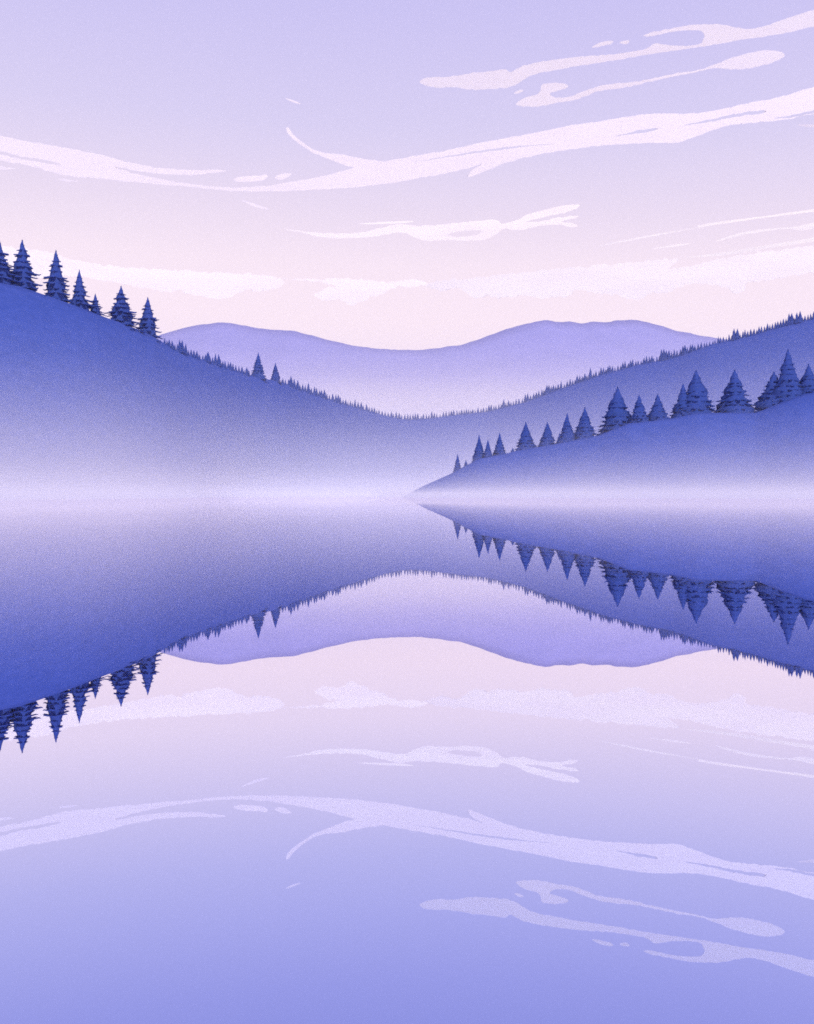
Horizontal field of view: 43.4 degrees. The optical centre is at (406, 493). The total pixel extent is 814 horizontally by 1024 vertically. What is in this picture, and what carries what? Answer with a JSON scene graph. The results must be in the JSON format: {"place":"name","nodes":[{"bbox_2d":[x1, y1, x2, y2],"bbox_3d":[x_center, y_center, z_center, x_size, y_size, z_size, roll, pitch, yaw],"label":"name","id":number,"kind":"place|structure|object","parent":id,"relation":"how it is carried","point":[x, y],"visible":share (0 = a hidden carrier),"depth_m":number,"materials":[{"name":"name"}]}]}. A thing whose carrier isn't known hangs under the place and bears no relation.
{"place":"outdoors","nodes":[
{"label":"outdoors","id":0,"kind":"place"},
{"bbox_2d":[0,166,14,169],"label":"cloud","id":1,"kind":"structure","parent":0,"point":[2,167],"depth_m":12219.35,"materials":[{"name":"white"}]},
{"bbox_2d":[1,246,283,299],"bbox_3d":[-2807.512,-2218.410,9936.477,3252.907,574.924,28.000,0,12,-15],"label":"cloud","id":2,"kind":"structure","parent":0,"point":[216,285],"depth_m":10050.87,"materials":[{"name":"white"}]},
{"bbox_2d":[234,174,267,181],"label":"cloud","id":3,"kind":"structure","parent":0,"point":[251,178],"depth_m":12187.26,"materials":[{"name":"white"}]},
{"bbox_2d":[242,200,267,208],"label":"cloud","id":4,"kind":"structure","parent":0,"point":[256,205],"depth_m":12174.36,"materials":[{"name":"white"}]},
{"bbox_2d":[275,173,290,179],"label":"cloud","id":5,"kind":"structure","parent":0,"point":[282,176],"depth_m":12161.06,"materials":[{"name":"white"}]},
{"bbox_2d":[283,278,427,305],"bbox_3d":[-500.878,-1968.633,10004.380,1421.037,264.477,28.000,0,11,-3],"label":"cloud","id":6,"kind":"structure","parent":0,"point":[349,291],"depth_m":9988.66,"materials":[{"name":"white"}]},
{"bbox_2d":[361,221,413,223],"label":"cloud","id":7,"kind":"structure","parent":0,"point":[394,222],"depth_m":11371.00,"materials":[{"name":"white"}]},
{"bbox_2d":[0,495,813,1023],"bbox_3d":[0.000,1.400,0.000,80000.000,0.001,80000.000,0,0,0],"label":"lake water","id":8,"kind":"structure","parent":0,"point":[384,759],"depth_m":5.37,"materials":[{"name":"purple liquid"}]},
{"bbox_2d":[0,283,813,497],"bbox_3d":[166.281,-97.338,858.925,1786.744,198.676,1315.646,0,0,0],"label":"hills","id":9,"kind":"structure","parent":0,"point":[92,404],"depth_m":498.35,"materials":[{"name":"blue"}]},
{"bbox_2d":[0,243,24,284],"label":"spruce tree","id":10,"kind":"object","parent":9,"relation":"on","point":[5,274],"visible":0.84,"depth_m":445.85,"materials":[{"name":"blue plant"}]},
{"bbox_2d":[10,240,46,294],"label":"spruce tree","id":11,"kind":"object","parent":9,"relation":"on","point":[22,270],"visible":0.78,"depth_m":452.64,"materials":[{"name":"blue plant"}]},
{"bbox_2d":[42,251,72,302],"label":"spruce tree","id":12,"kind":"object","parent":9,"relation":"on","point":[56,285],"visible":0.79,"depth_m":463.13,"materials":[{"name":"blue plant"}]},
{"bbox_2d":[69,269,94,311],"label":"spruce tree","id":13,"kind":"object","parent":9,"relation":"on","point":[78,299],"visible":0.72,"depth_m":469.63,"materials":[{"name":"blue plant"}]},
{"bbox_2d":[89,294,105,315],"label":"spruce tree","id":14,"kind":"object","parent":9,"relation":"on","point":[96,309],"visible":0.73,"depth_m":474.90,"materials":[{"name":"blue plant"}]},
{"bbox_2d":[104,286,147,332],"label":"spruce tree","id":15,"kind":"object","parent":9,"relation":"on","point":[120,312],"visible":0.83,"depth_m":492.40,"materials":[{"name":"blue plant"}]},
{"bbox_2d":[136,297,162,341],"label":"spruce tree","id":16,"kind":"object","parent":9,"relation":"on","point":[148,320],"visible":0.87,"depth_m":507.41,"materials":[{"name":"blue plant"}]},
{"bbox_2d":[178,340,184,352],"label":"spruce","id":17,"kind":"object","parent":9,"relation":"on","point":[180,348],"visible":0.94,"depth_m":526.92,"materials":[{"name":"blue plant"}]},
{"bbox_2d":[181,341,187,355],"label":"spruce","id":18,"kind":"object","parent":9,"relation":"on","point":[182,346],"visible":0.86,"depth_m":529.29,"materials":[{"name":"blue plant"}]},
{"bbox_2d":[206,353,211,362],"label":"spruce","id":19,"kind":"object","parent":9,"relation":"on","point":[208,358],"visible":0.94,"depth_m":557.38,"materials":[{"name":"blue plant"}]},
{"bbox_2d":[217,354,221,367],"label":"spruce","id":20,"kind":"object","parent":9,"relation":"on","point":[219,362],"visible":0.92,"depth_m":571.22,"materials":[{"name":"blue plant"}]},
{"bbox_2d":[251,353,266,381],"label":"spruce tree","id":21,"kind":"object","parent":9,"relation":"on","point":[258,371],"visible":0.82,"depth_m":633.89,"materials":[{"name":"blue plant"}]},
{"bbox_2d":[271,363,281,384],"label":"spruce tree","id":22,"kind":"object","parent":9,"relation":"on","point":[275,376],"visible":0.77,"depth_m":661.15,"materials":[{"name":"blue plant"}]},
{"bbox_2d":[730,330,735,340],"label":"spruce","id":23,"kind":"object","parent":9,"relation":"on","point":[733,336],"visible":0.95,"depth_m":887.78,"materials":[{"name":"blue plant"}]},
{"bbox_2d":[735,328,739,339],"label":"spruce","id":24,"kind":"object","parent":9,"relation":"on","point":[737,335],"visible":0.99,"depth_m":886.05,"materials":[{"name":"blue plant"}]},
{"bbox_2d":[789,314,793,324],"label":"spruce","id":25,"kind":"object","parent":9,"relation":"on","point":[791,320],"visible":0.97,"depth_m":859.70,"materials":[{"name":"blue plant"}]},
{"bbox_2d":[797,312,802,323],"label":"spruce","id":26,"kind":"object","parent":9,"relation":"on","point":[800,318],"visible":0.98,"depth_m":855.46,"materials":[{"name":"blue plant"}]},
{"bbox_2d":[0,87,813,191],"bbox_3d":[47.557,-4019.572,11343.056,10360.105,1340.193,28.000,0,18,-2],"label":"cloud","id":27,"kind":"structure","parent":0,"point":[672,127],"depth_m":11414.62,"materials":[{"name":"white"}]},
{"bbox_2d":[0,0,813,349],"label":"sky","id":28,"kind":"structure","parent":0,"point":[170,84],"materials":[{"name":"purple"}]},
{"bbox_2d":[284,204,579,240],"bbox_3d":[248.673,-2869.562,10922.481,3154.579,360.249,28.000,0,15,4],"label":"cloud","id":29,"kind":"structure","parent":0,"point":[489,228],"depth_m":10902.59,"materials":[{"name":"white"}]},
{"bbox_2d":[157,320,727,418],"bbox_3d":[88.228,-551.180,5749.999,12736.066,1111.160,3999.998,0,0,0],"label":"mountains","id":30,"kind":"structure","parent":0,"point":[514,364],"depth_m":5797.56,"materials":[{"name":"purple"}]},
{"bbox_2d":[592,41,612,47],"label":"cloud","id":31,"kind":"structure","parent":0,"point":[603,43],"depth_m":12686.80,"materials":[{"name":"white"}]},
{"bbox_2d":[402,392,813,497],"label":"hill spur","id":32,"kind":"structure","parent":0,"point":[768,452],"depth_m":380.70,"materials":[{"name":"blue"}]},
{"bbox_2d":[453,454,460,471],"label":"spruce tree","id":33,"kind":"object","parent":32,"relation":"on","point":[457,465],"visible":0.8,"depth_m":412.24,"materials":[{"name":"blue plant"}]},
{"bbox_2d":[472,436,483,461],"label":"spruce tree","id":34,"kind":"object","parent":32,"relation":"on","point":[478,453],"visible":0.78,"depth_m":414.21,"materials":[{"name":"blue plant"}]},
{"bbox_2d":[483,441,491,457],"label":"spruce tree","id":35,"kind":"object","parent":32,"relation":"on","point":[487,452],"visible":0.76,"depth_m":411.50,"materials":[{"name":"blue plant"}]},
{"bbox_2d":[492,433,506,455],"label":"spruce tree","id":36,"kind":"object","parent":32,"relation":"on","point":[499,449],"visible":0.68,"depth_m":412.71,"materials":[{"name":"blue plant"}]},
{"bbox_2d":[515,422,536,450],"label":"spruce tree","id":37,"kind":"object","parent":32,"relation":"on","point":[525,441],"visible":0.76,"depth_m":411.83,"materials":[{"name":"blue plant"}]},
{"bbox_2d":[537,422,555,446],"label":"spruce tree","id":38,"kind":"object","parent":32,"relation":"on","point":[547,438],"visible":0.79,"depth_m":411.56,"materials":[{"name":"blue plant"}]},
{"bbox_2d":[559,414,575,442],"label":"spruce tree","id":39,"kind":"object","parent":32,"relation":"on","point":[567,434],"visible":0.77,"depth_m":409.77,"materials":[{"name":"blue plant"}]},
{"bbox_2d":[574,407,596,439],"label":"spruce tree","id":40,"kind":"object","parent":32,"relation":"on","point":[584,429],"visible":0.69,"depth_m":410.96,"materials":[{"name":"blue plant"}]},
{"bbox_2d":[596,386,631,435],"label":"spruce tree","id":41,"kind":"object","parent":32,"relation":"on","point":[618,414],"visible":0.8,"depth_m":412.55,"materials":[{"name":"blue plant"}]},
{"bbox_2d":[627,395,648,422],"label":"spruce tree","id":42,"kind":"object","parent":32,"relation":"on","point":[639,414],"visible":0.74,"depth_m":408.27,"materials":[{"name":"blue plant"}]},
{"bbox_2d":[648,394,669,420],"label":"spruce tree","id":43,"kind":"object","parent":32,"relation":"on","point":[657,412],"visible":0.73,"depth_m":408.97,"materials":[{"name":"blue plant"}]},
{"bbox_2d":[669,384,688,418],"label":"spruce tree","id":44,"kind":"object","parent":32,"relation":"on","point":[680,404],"visible":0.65,"depth_m":410.05,"materials":[{"name":"blue plant"}]},
{"bbox_2d":[680,370,716,414],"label":"spruce tree","id":45,"kind":"object","parent":32,"relation":"on","point":[697,401],"visible":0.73,"depth_m":408.60,"materials":[{"name":"blue plant"}]},
{"bbox_2d":[712,370,755,412],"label":"spruce tree","id":46,"kind":"object","parent":32,"relation":"on","point":[733,399],"visible":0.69,"depth_m":408.58,"materials":[{"name":"blue plant"}]},
{"bbox_2d":[753,372,780,412],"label":"spruce tree","id":47,"kind":"object","parent":32,"relation":"on","point":[766,398],"visible":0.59,"depth_m":408.39,"materials":[{"name":"blue plant"}]},
{"bbox_2d":[771,350,802,402],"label":"spruce tree","id":48,"kind":"object","parent":32,"relation":"on","point":[788,384],"visible":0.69,"depth_m":404.55,"materials":[{"name":"blue plant"}]},
{"bbox_2d":[799,363,813,394],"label":"spruce tree","id":49,"kind":"object","parent":32,"relation":"on","point":[807,382],"visible":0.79,"depth_m":403.75,"materials":[{"name":"blue plant"}]},
{"bbox_2d":[420,10,813,89],"bbox_3d":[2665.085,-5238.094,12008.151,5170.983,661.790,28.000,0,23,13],"label":"cloud","id":50,"kind":"structure","parent":0,"point":[713,34],"depth_m":12070.63,"materials":[{"name":"white"}]},
{"bbox_2d":[425,246,813,299],"bbox_3d":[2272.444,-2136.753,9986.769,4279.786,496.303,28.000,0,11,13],"label":"cloud","id":51,"kind":"structure","parent":0,"point":[735,274],"depth_m":9981.71,"materials":[{"name":"white"}]},
{"bbox_2d":[516,50,784,106],"bbox_3d":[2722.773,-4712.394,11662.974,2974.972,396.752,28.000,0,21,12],"label":"cloud","id":52,"kind":"structure","parent":0,"point":[543,96],"depth_m":11678.94,"materials":[{"name":"white"}]},
{"bbox_2d":[652,243,690,248],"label":"cloud","id":53,"kind":"structure","parent":0,"point":[675,245],"depth_m":10772.76,"materials":[{"name":"white"}]},
{"bbox_2d":[601,209,813,245],"bbox_3d":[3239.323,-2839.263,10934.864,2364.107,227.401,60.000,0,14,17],"label":"cloud","id":54,"kind":"structure","parent":0,"point":[745,219],"depth_m":10855.79,"materials":[{"name":"white"}]},
{"bbox_2d":[692,237,813,256],"bbox_3d":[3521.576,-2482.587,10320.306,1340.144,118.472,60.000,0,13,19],"label":"cloud","id":55,"kind":"structure","parent":0,"point":[767,246],"depth_m":10280.25,"materials":[{"name":"white"}]},
{"bbox_2d":[717,223,813,240],"bbox_3d":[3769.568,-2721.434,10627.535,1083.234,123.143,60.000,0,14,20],"label":"cloud","id":56,"kind":"structure","parent":0,"point":[807,226],"depth_m":10591.40,"materials":[{"name":"white"}]},
{"bbox_2d":[799,124,813,126],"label":"cloud","id":57,"kind":"structure","parent":0,"point":[808,125],"depth_m":12212.88,"materials":[{"name":"white"}]}
]}

